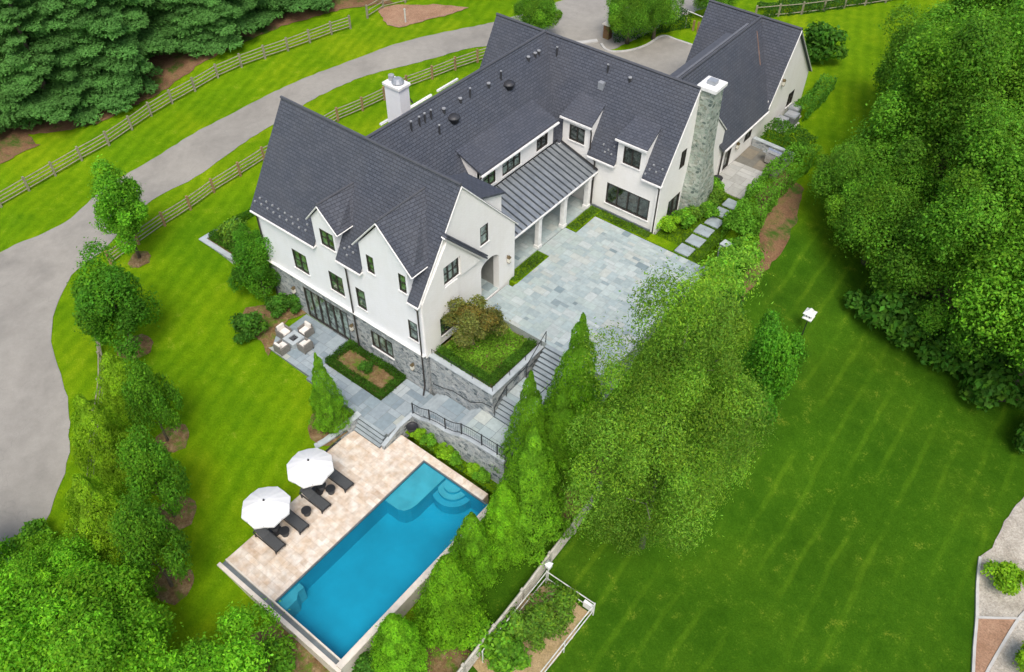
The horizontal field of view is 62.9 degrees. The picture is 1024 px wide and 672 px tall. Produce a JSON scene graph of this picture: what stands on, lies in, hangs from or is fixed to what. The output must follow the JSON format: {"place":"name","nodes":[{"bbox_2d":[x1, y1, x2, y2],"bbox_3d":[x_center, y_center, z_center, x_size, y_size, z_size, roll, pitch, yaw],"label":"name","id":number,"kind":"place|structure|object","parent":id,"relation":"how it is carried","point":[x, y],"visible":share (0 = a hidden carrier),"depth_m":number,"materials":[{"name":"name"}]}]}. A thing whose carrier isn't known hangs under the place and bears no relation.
{"place":"outdoors","nodes":[
{"label":"outdoors","id":0,"kind":"place"},
{"bbox_2d":[268,314,432,436],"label":"patio","id":1,"kind":"structure","parent":0,"point":[389,412],"depth_m":51.44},
{"bbox_2d":[0,0,701,563],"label":"driveway","id":2,"kind":"structure","parent":0,"point":[36,272],"depth_m":59.82,"materials":[{"name":"asphalt"}]},
{"bbox_2d":[430,398,469,427],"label":"path","id":3,"kind":"structure","parent":0,"point":[450,409],"depth_m":49.63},
{"bbox_2d":[407,436,492,502],"bbox_3d":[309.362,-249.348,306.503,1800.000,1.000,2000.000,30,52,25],"label":"ground","id":4,"kind":"structure","parent":0,"point":[411,439],"depth_m":51.16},
{"bbox_2d":[217,460,487,671],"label":"swimming pool","id":5,"kind":"structure","parent":4,"relation":"on","point":[353,587],"depth_m":45.28,"materials":[{"name":"liquid"}]},
{"bbox_2d":[396,435,487,503],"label":"pool deck","id":6,"kind":"structure","parent":4,"relation":"on","point":[459,479],"depth_m":48.39,"materials":[{"name":"stone"}]},
{"bbox_2d":[459,410,518,476],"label":"path","id":7,"kind":"structure","parent":0,"point":[486,425],"depth_m":47.86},
{"bbox_2d":[0,0,1023,671],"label":"lawn","id":8,"kind":"structure","parent":0,"point":[860,518],"depth_m":49.28,"materials":[{"name":"plant"}]},
{"bbox_2d":[0,517,57,560],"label":"shrub","id":9,"kind":"object","parent":8,"relation":"on","point":[17,542],"visible":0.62,"depth_m":43.65,"materials":[{"name":"green plant"}]},
{"bbox_2d":[0,525,138,620],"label":"maple tree","id":10,"kind":"object","parent":8,"relation":"on","point":[59,561],"visible":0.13,"depth_m":38.83,"materials":[{"name":"green plant"}]},
{"bbox_2d":[0,553,142,671],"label":"maple tree","id":11,"kind":"object","parent":8,"relation":"on","point":[7,612],"visible":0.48,"depth_m":35.94,"materials":[{"name":"green plant"}]},
{"bbox_2d":[0,555,204,671],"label":"maple tree","id":12,"kind":"object","parent":8,"relation":"on","point":[102,637],"visible":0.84,"depth_m":35.03,"materials":[{"name":"green plant"}]},
{"bbox_2d":[68,394,150,497],"bbox_3d":[-21.928,5.541,45.163,5.219,7.693,4.760,-13,47,-13],"label":"tall shrub","id":13,"kind":"object","parent":8,"relation":"on","point":[94,446],"visible":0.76,"depth_m":44.27,"materials":[{"name":"green plant"}]},
{"bbox_2d":[61,473,166,574],"bbox_3d":[-20.906,9.074,42.228,5.673,7.159,5.174,16,48,14],"label":"tall shrub","id":14,"kind":"object","parent":8,"relation":"on","point":[104,506],"visible":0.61,"depth_m":41.07,"materials":[{"name":"green plant"}]},
{"bbox_2d":[87,154,149,258],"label":"young tree","id":15,"kind":"object","parent":8,"relation":"on","point":[127,211],"visible":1,"depth_m":55.50,"materials":[{"name":"green plant"}]},
{"bbox_2d":[92,351,159,426],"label":"tall shrub","id":16,"kind":"object","parent":8,"relation":"on","point":[111,367],"visible":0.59,"depth_m":47.70,"materials":[{"name":"green plant"}]},
{"bbox_2d":[117,334,153,358],"bbox_3d":[-24.316,0.754,54.014,2.223,0.030,2.260,30,52,25],"label":"mulch ring","id":17,"kind":"object","parent":8,"relation":"on","point":[147,342],"visible":0.43,"depth_m":54.15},
{"bbox_2d":[66,236,165,360],"bbox_3d":[-24.353,-1.744,51.192,5.014,8.172,5.368,-2,46,-2],"label":"young tree","id":18,"kind":"object","parent":17,"relation":"on","point":[98,308],"visible":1,"depth_m":50.00,"materials":[{"name":"green plant"}]},
{"bbox_2d":[156,423,188,451],"bbox_3d":[-19.947,6.037,49.182,1.936,0.180,1.960,-19,49,-18],"label":"mulch ring","id":19,"kind":"object","parent":8,"relation":"on","point":[178,440],"visible":0.71,"depth_m":49.20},
{"bbox_2d":[118,351,183,441],"bbox_3d":[-20.143,3.515,46.562,3.200,8.005,3.064,0,46,0],"label":"tall shrub","id":20,"kind":"object","parent":19,"relation":"on","point":[144,387],"visible":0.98,"depth_m":45.92,"materials":[{"name":"green plant"}]},
{"bbox_2d":[153,568,193,604],"bbox_3d":[-17.612,12.849,43.544,2.204,0.145,2.056,30,52,25],"label":"mulch ring","id":21,"kind":"object","parent":8,"relation":"on","point":[177,592],"visible":0.69,"depth_m":43.38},
{"bbox_2d":[106,491,195,600],"bbox_3d":[-17.521,10.087,40.542,3.662,8.951,3.825,-18,49,-18],"label":"tall shrub","id":22,"kind":"object","parent":21,"relation":"on","point":[137,531],"visible":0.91,"depth_m":39.59,"materials":[{"name":"green plant"}]},
{"bbox_2d":[0,15,351,207],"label":"rail fence","id":23,"kind":"object","parent":8,"relation":"on","point":[171,101],"visible":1,"depth_m":71.36,"materials":[{"name":"brown wood"}]},
{"bbox_2d":[157,496,196,530],"bbox_3d":[-18.479,9.801,46.221,2.242,0.147,2.205,30,52,25],"label":"mulch ring","id":24,"kind":"object","parent":8,"relation":"on","point":[185,520],"visible":0.48,"depth_m":46.19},
{"bbox_2d":[113,423,191,519],"bbox_3d":[-18.461,7.179,43.283,3.662,8.640,3.825,-2,46,-3],"label":"tall shrub","id":25,"kind":"object","parent":24,"relation":"on","point":[149,464],"visible":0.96,"depth_m":42.21,"materials":[{"name":"green plant"}]},
{"bbox_2d":[0,0,391,163],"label":"mulch bed","id":26,"kind":"object","parent":8,"relation":"on","point":[176,66],"visible":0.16,"depth_m":75.04,"materials":[{"name":"soil"}]},
{"bbox_2d":[0,0,97,125],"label":"pine tree","id":27,"kind":"object","parent":26,"relation":"on","point":[19,75],"visible":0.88,"depth_m":66.58,"materials":[{"name":"green plant"}]},
{"bbox_2d":[11,0,126,126],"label":"pine tree","id":28,"kind":"object","parent":26,"relation":"on","point":[45,8],"visible":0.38,"depth_m":67.61,"materials":[{"name":"green plant"}]},
{"bbox_2d":[47,0,162,114],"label":"pine tree","id":29,"kind":"object","parent":26,"relation":"on","point":[127,62],"visible":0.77,"depth_m":69.69,"materials":[{"name":"green plant"}]},
{"bbox_2d":[90,0,181,55],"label":"pine tree","id":30,"kind":"object","parent":26,"relation":"on","point":[134,13],"visible":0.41,"depth_m":72.31,"materials":[{"name":"green plant"}]},
{"bbox_2d":[143,0,220,57],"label":"pine tree","id":31,"kind":"object","parent":26,"relation":"on","point":[171,10],"visible":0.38,"depth_m":74.76,"materials":[{"name":"green plant"}]},
{"bbox_2d":[169,0,257,55],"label":"pine tree","id":32,"kind":"object","parent":26,"relation":"on","point":[218,10],"visible":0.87,"depth_m":74.86,"materials":[{"name":"green plant"}]},
{"bbox_2d":[222,0,288,28],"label":"pine tree","id":33,"kind":"object","parent":26,"relation":"on","point":[262,14],"visible":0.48,"depth_m":78.87,"materials":[{"name":"green plant"}]},
{"bbox_2d":[266,0,334,14],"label":"pine tree","id":34,"kind":"object","parent":26,"relation":"on","point":[306,4],"visible":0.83,"depth_m":80.01,"materials":[{"name":"green plant"}]},
{"bbox_2d":[117,595,289,671],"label":"maple tree","id":35,"kind":"object","parent":8,"relation":"on","point":[213,656],"visible":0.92,"depth_m":35.92,"materials":[{"name":"green plant"}]},
{"bbox_2d":[226,235,280,303],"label":"leafy tree","id":36,"kind":"object","parent":8,"relation":"on","point":[252,258],"visible":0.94,"depth_m":54.33,"materials":[{"name":"green plant"}]},
{"bbox_2d":[242,305,305,355],"bbox_3d":[-16.013,-0.978,55.551,4.618,0.092,4.348,30,52,25],"label":"mulch bed","id":37,"kind":"object","parent":8,"relation":"on","point":[266,338],"visible":0.53,"depth_m":55.60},
{"bbox_2d":[228,309,269,343],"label":"shrub","id":38,"kind":"object","parent":37,"relation":"on","point":[246,323],"visible":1,"depth_m":53.55,"materials":[{"name":"green plant"}]},
{"bbox_2d":[251,623,329,671],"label":"mulch bed","id":39,"kind":"object","parent":8,"relation":"on","point":[306,660],"visible":0.33,"depth_m":41.60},
{"bbox_2d":[255,634,297,671],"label":"shrub","id":40,"kind":"object","parent":39,"relation":"on","point":[280,660],"visible":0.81,"depth_m":40.40,"materials":[{"name":"green plant"}]},
{"bbox_2d":[104,48,485,264],"bbox_3d":[-15.511,-15.975,67.317,37.274,4.648,2.359,-33,55,-29],"label":"rail fence","id":41,"kind":"object","parent":8,"relation":"on","point":[238,168],"visible":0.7,"depth_m":64.93,"materials":[{"name":"brown wood"}]},
{"bbox_2d":[227,430,422,600],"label":"pool deck","id":42,"kind":"structure","parent":8,"relation":"on","point":[374,474],"depth_m":46.24,"materials":[{"name":"stone"}]},
{"bbox_2d":[241,486,290,535],"bbox_3d":[-12.864,9.496,44.336,2.491,3.100,2.491,30,52,25],"label":"umbrella","id":43,"kind":"object","parent":42,"relation":"on","point":[267,507],"visible":0.98,"depth_m":43.35,"materials":[{"name":"fabric"}]},
{"bbox_2d":[287,448,333,495],"bbox_3d":[-10.991,7.693,46.118,2.491,3.100,2.491,22,49,20],"label":"umbrella","id":44,"kind":"object","parent":42,"relation":"on","point":[307,468],"visible":0.97,"depth_m":45.12,"materials":[{"name":"fabric"}]},
{"bbox_2d":[354,416,386,447],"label":"stone steps","id":45,"kind":"structure","parent":42,"relation":"on","point":[371,432],"depth_m":49.59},
{"bbox_2d":[308,412,347,445],"bbox_3d":[-11.056,5.348,49.956,2.542,0.214,2.500,30,52,25],"label":"mulch ring","id":46,"kind":"object","parent":8,"relation":"on","point":[315,435],"visible":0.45,"depth_m":49.59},
{"bbox_2d":[308,352,354,436],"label":"young tree","id":47,"kind":"object","parent":46,"relation":"on","point":[320,378],"visible":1,"depth_m":47.94,"materials":[{"name":"green plant"}]},
{"bbox_2d":[334,347,401,399],"bbox_3d":[-9.166,2.329,52.731,4.500,0.560,1.850,30,52,25],"label":"planting bed","id":48,"kind":"object","parent":8,"relation":"on","point":[376,376],"visible":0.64,"depth_m":52.45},
{"bbox_2d":[325,338,406,399],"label":"box hedge","id":49,"kind":"object","parent":48,"relation":"on","point":[332,358],"visible":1,"depth_m":52.22,"materials":[{"name":"green plant"}]},
{"bbox_2d":[365,613,433,671],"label":"arborvitae","id":50,"kind":"object","parent":8,"relation":"on","point":[407,633],"visible":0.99,"depth_m":39.39,"materials":[{"name":"green plant"}]},
{"bbox_2d":[378,4,468,26],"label":"mulch bed","id":51,"kind":"object","parent":8,"relation":"on","point":[392,15],"visible":1,"depth_m":81.49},
{"bbox_2d":[412,645,471,671],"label":"mulch bed","id":52,"kind":"object","parent":8,"relation":"on","point":[442,662],"visible":0.43,"depth_m":41.69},
{"bbox_2d":[405,553,494,658],"bbox_3d":[-3.141,12.510,40.568,4.574,7.410,4.356,-4,46,-5],"label":"arborvitae","id":53,"kind":"object","parent":8,"relation":"on","point":[450,582],"visible":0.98,"depth_m":40.22,"materials":[{"name":"green plant"}]},
{"bbox_2d":[411,411,506,483],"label":"retaining wall","id":54,"kind":"structure","parent":8,"relation":"on","point":[469,449],"depth_m":47.74,"materials":[{"name":"grey stone"}]},
{"bbox_2d":[444,511,502,592],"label":"arborvitae","id":55,"kind":"object","parent":8,"relation":"on","point":[468,530],"visible":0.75,"depth_m":42.46,"materials":[{"name":"green plant"}]},
{"bbox_2d":[429,326,543,415],"bbox_3d":[-1.526,2.191,50.739,4.880,3.720,4.830,30,52,25],"label":"stone planter","id":56,"kind":"object","parent":8,"relation":"on","point":[446,374],"visible":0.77,"depth_m":48.91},
{"bbox_2d":[441,294,510,349],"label":"ornamental tree","id":57,"kind":"object","parent":56,"relation":"in","point":[477,321],"visible":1,"depth_m":47.64,"materials":[{"name":"green plant"}]},
{"bbox_2d":[435,336,536,386],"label":"box hedge","id":58,"kind":"object","parent":56,"relation":"on","point":[493,379],"visible":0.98,"depth_m":48.39,"materials":[{"name":"green plant"}]},
{"bbox_2d":[438,326,535,381],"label":"ground cover","id":59,"kind":"object","parent":56,"relation":"on","point":[491,364],"visible":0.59,"depth_m":49.43,"materials":[{"name":"green plant"}]},
{"bbox_2d":[472,479,534,571],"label":"arborvitae","id":60,"kind":"object","parent":8,"relation":"on","point":[496,501],"visible":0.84,"depth_m":42.49,"materials":[{"name":"green plant"}]},
{"bbox_2d":[490,370,553,491],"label":"feathery conifer","id":61,"kind":"object","parent":8,"relation":"on","point":[529,410],"visible":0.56,"depth_m":43.48,"materials":[{"name":"green plant"}]},
{"bbox_2d":[505,377,546,403],"bbox_3d":[0.861,4.221,49.507,1.800,2.502,1.900,30,52,25],"label":"landing","id":62,"kind":"object","parent":8,"relation":"on","point":[513,394],"visible":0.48,"depth_m":48.72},
{"bbox_2d":[532,344,563,389],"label":"stone steps","id":63,"kind":"structure","parent":62,"relation":"on","point":[548,359],"depth_m":49.00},
{"bbox_2d":[483,424,575,567],"bbox_3d":[0.935,7.577,42.565,5.533,9.726,5.254,-34,55,-29],"label":"feathery conifer","id":64,"kind":"object","parent":8,"relation":"on","point":[538,476],"visible":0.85,"depth_m":41.99,"materials":[{"name":"green plant"}]},
{"bbox_2d":[457,482,601,671],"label":"board fence","id":65,"kind":"object","parent":8,"relation":"on","point":[473,657],"visible":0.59,"depth_m":43.20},
{"bbox_2d":[250,0,811,395],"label":"house","id":66,"kind":"structure","parent":8,"relation":"on","point":[397,231],"depth_m":52.67,"materials":[{"name":"white stone"}]},
{"bbox_2d":[303,287,351,339],"bbox_3d":[-11.915,-1.444,54.235,4.080,2.600,0.120,30,52,25],"label":"terrace door","id":67,"kind":"structure","parent":66,"relation":"in","point":[328,314],"depth_m":54.30,"materials":[{"name":"glass"}]},
{"bbox_2d":[604,182,649,221],"bbox_3d":[7.792,-9.076,56.586,3.500,1.720,0.190,30,52,25],"label":"window","id":68,"kind":"structure","parent":66,"relation":"in","point":[635,205],"depth_m":56.66,"materials":[{"name":"glass"}]},
{"bbox_2d":[511,0,562,28],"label":"leafy tree","id":69,"kind":"object","parent":8,"relation":"on","point":[541,13],"visible":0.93,"depth_m":73.77,"materials":[{"name":"green plant"}]},
{"bbox_2d":[547,431,621,522],"bbox_3d":[3.736,7.776,47.252,3.141,2.332,6.372,30,52,25],"label":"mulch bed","id":70,"kind":"object","parent":8,"relation":"on","point":[568,511],"visible":0.03,"depth_m":47.03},
{"bbox_2d":[532,388,589,491],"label":"feathery conifer","id":71,"kind":"object","parent":70,"relation":"on","point":[554,420],"visible":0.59,"depth_m":44.02,"materials":[{"name":"green plant"}]},
{"bbox_2d":[526,312,611,471],"bbox_3d":[3.388,2.820,44.289,4.998,11.522,5.263,-14,48,-14],"label":"feathery conifer","id":72,"kind":"object","parent":70,"relation":"on","point":[565,368],"visible":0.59,"depth_m":42.77,"materials":[{"name":"green plant"}]},
{"bbox_2d":[604,0,657,43],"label":"leafy tree","id":73,"kind":"object","parent":8,"relation":"on","point":[635,13],"visible":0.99,"depth_m":72.73,"materials":[{"name":"green plant"}]},
{"bbox_2d":[641,0,684,39],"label":"leafy tree","id":74,"kind":"object","parent":8,"relation":"on","point":[664,11],"visible":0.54,"depth_m":73.79,"materials":[{"name":"green plant"}]},
{"bbox_2d":[556,229,781,561],"bbox_3d":[6.954,4.083,38.038,9.423,21.198,9.642,10,46,9],"label":"willow oak","id":75,"kind":"object","parent":8,"relation":"on","point":[673,371],"visible":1,"depth_m":34.72,"materials":[{"name":"green plant"}]},
{"bbox_2d":[698,248,747,296],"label":"round shrub","id":76,"kind":"object","parent":8,"relation":"on","point":[725,262],"visible":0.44,"depth_m":51.96,"materials":[{"name":"green plant"}]},
{"bbox_2d":[719,161,763,198],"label":"grill terrace","id":77,"kind":"structure","parent":8,"relation":"on","point":[738,178],"depth_m":61.34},
{"bbox_2d":[734,145,790,179],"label":"grill terrace","id":78,"kind":"structure","parent":8,"relation":"on","point":[752,156],"depth_m":62.99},
{"bbox_2d":[727,171,803,317],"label":"soil bank","id":79,"kind":"structure","parent":8,"relation":"on","point":[781,220],"depth_m":58.15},
{"bbox_2d":[718,232,767,269],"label":"round shrub","id":80,"kind":"object","parent":79,"relation":"on","point":[749,240],"visible":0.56,"depth_m":54.36,"materials":[{"name":"green plant"}]},
{"bbox_2d":[724,308,809,424],"bbox_3d":[14.007,1.913,45.975,4.130,9.488,3.857,-25,51,-23],"label":"leafy tree","id":81,"kind":"object","parent":8,"relation":"on","point":[778,373],"visible":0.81,"depth_m":44.40,"materials":[{"name":"green plant"}]},
{"bbox_2d":[720,138,822,238],"bbox_3d":[18.268,-10.264,59.417,2.732,2.568,13.045,28,52,24],"label":"hedge","id":82,"kind":"object","parent":8,"relation":"on","point":[750,193],"visible":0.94,"depth_m":59.15,"materials":[{"name":"green plant"}]},
{"bbox_2d":[760,117,818,163],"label":"hedge","id":83,"kind":"object","parent":8,"relation":"on","point":[786,138],"visible":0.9,"depth_m":62.90,"materials":[{"name":"green plant"}]},
{"bbox_2d":[793,73,836,121],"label":"hedge","id":84,"kind":"object","parent":8,"relation":"on","point":[814,90],"visible":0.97,"depth_m":67.93,"materials":[{"name":"green plant"}]},
{"bbox_2d":[757,0,890,17],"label":"rail fence","id":85,"kind":"object","parent":8,"relation":"on","point":[761,4],"visible":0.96,"depth_m":80.17,"materials":[{"name":"brown wood"}]},
{"bbox_2d":[802,20,849,64],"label":"shrub","id":86,"kind":"object","parent":8,"relation":"on","point":[822,39],"visible":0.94,"depth_m":71.76,"materials":[{"name":"green plant"}]},
{"bbox_2d":[806,132,914,216],"bbox_3d":[23.024,-10.600,56.398,7.005,7.456,6.154,-17,48,-17],"label":"leafy tree","id":87,"kind":"object","parent":8,"relation":"on","point":[838,167],"visible":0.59,"depth_m":54.92,"materials":[{"name":"green plant"}]},
{"bbox_2d":[823,155,940,265],"bbox_3d":[23.706,-7.825,53.810,7.069,8.564,8.046,28,52,24],"label":"leafy tree","id":88,"kind":"object","parent":8,"relation":"on","point":[866,200],"visible":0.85,"depth_m":52.22,"materials":[{"name":"green plant"}]},
{"bbox_2d":[844,271,920,338],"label":"shrub","id":89,"kind":"object","parent":8,"relation":"on","point":[873,308],"visible":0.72,"depth_m":51.80,"materials":[{"name":"green plant"}]},
{"bbox_2d":[866,0,958,98],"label":"leafy tree","id":90,"kind":"object","parent":8,"relation":"on","point":[904,34],"visible":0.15,"depth_m":62.01,"materials":[{"name":"green plant"}]},
{"bbox_2d":[848,0,1023,190],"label":"leafy tree","id":91,"kind":"object","parent":8,"relation":"on","point":[976,63],"visible":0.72,"depth_m":50.44,"materials":[{"name":"green plant"}]},
{"bbox_2d":[909,280,1023,400],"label":"mulch bed","id":92,"kind":"object","parent":8,"relation":"on","point":[949,299],"visible":0.02,"depth_m":55.52,"materials":[{"name":"soil"}]},
{"bbox_2d":[883,294,946,351],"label":"shrub","id":93,"kind":"object","parent":92,"relation":"on","point":[910,326],"visible":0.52,"depth_m":51.26,"materials":[{"name":"green plant"}]},
{"bbox_2d":[853,96,1023,342],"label":"leafy tree","id":94,"kind":"object","parent":92,"relation":"on","point":[966,202],"visible":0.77,"depth_m":47.07,"materials":[{"name":"green plant"}]},
{"bbox_2d":[914,307,1007,378],"bbox_3d":[27.704,0.663,50.968,4.972,3.860,4.363,34,54,28],"label":"shrub","id":95,"kind":"object","parent":92,"relation":"on","point":[936,357],"visible":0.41,"depth_m":50.91,"materials":[{"name":"green plant"}]},
{"bbox_2d":[930,0,1023,36],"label":"leafy tree","id":96,"kind":"object","parent":8,"relation":"on","point":[1002,3],"visible":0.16,"depth_m":64.21,"materials":[{"name":"green plant"}]},
{"bbox_2d":[931,202,1023,401],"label":"leafy tree","id":97,"kind":"object","parent":8,"relation":"on","point":[1004,296],"visible":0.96,"depth_m":44.11,"materials":[{"name":"green plant"}]},
{"bbox_2d":[955,340,1023,411],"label":"shrub","id":98,"kind":"object","parent":8,"relation":"on","point":[990,384],"visible":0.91,"depth_m":49.17,"materials":[{"name":"green plant"}]},
{"bbox_2d":[473,583,589,671],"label":"garden soil","id":99,"kind":"structure","parent":0,"point":[541,659],"depth_m":41.93,"materials":[{"name":"soil"}]},
{"bbox_2d":[476,617,532,671],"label":"garden plant","id":100,"kind":"object","parent":99,"relation":"on","point":[506,644],"visible":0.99,"depth_m":40.60,"materials":[{"name":"green plant"}]},
{"bbox_2d":[516,589,557,635],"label":"garden plant","id":101,"kind":"object","parent":99,"relation":"on","point":[537,613],"visible":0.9,"depth_m":41.76,"materials":[{"name":"green plant"}]},
{"bbox_2d":[542,579,580,627],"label":"garden plant","id":102,"kind":"object","parent":99,"relation":"on","point":[563,601],"visible":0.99,"depth_m":42.16,"materials":[{"name":"green plant"}]},
{"bbox_2d":[514,195,590,268],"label":"porch floor","id":103,"kind":"structure","parent":0,"point":[525,249],"depth_m":56.62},
{"bbox_2d":[484,217,702,373],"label":"courtyard","id":104,"kind":"structure","parent":0,"point":[590,269],"depth_m":52.80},
{"bbox_2d":[509,192,753,286],"bbox_3d":[8.154,-6.570,56.742,7.713,0.720,19.091,68,74,42],"label":"grass strip","id":105,"kind":"object","parent":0,"point":[668,244],"depth_m":56.38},
{"bbox_2d":[511,206,650,281],"bbox_3d":[4.557,-5.371,54.913,5.035,0.294,9.766,30,52,25],"label":"ground cover","id":106,"kind":"object","parent":105,"relation":"on","point":[531,263],"visible":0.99,"depth_m":56.93,"materials":[{"name":"green plant"}]},
{"bbox_2d":[585,37,691,74],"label":"road","id":107,"kind":"structure","parent":0,"point":[667,55],"depth_m":74.51,"materials":[{"name":"asphalt"}]},
{"bbox_2d":[657,194,747,261],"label":"grass","id":108,"kind":"structure","parent":0,"point":[704,250],"depth_m":56.43,"materials":[{"name":"green plant"}]},
{"bbox_2d":[975,619,1014,671],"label":"mulch bed","id":109,"kind":"object","parent":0,"point":[991,634],"visible":1,"depth_m":42.45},
{"bbox_2d":[979,497,1023,671],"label":"gravel path","id":110,"kind":"structure","parent":0,"point":[1008,545],"depth_m":44.06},
{"bbox_2d":[980,558,1023,595],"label":"round shrub","id":111,"kind":"object","parent":110,"relation":"on","point":[1005,579],"visible":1,"depth_m":43.40,"materials":[{"name":"green plant"}]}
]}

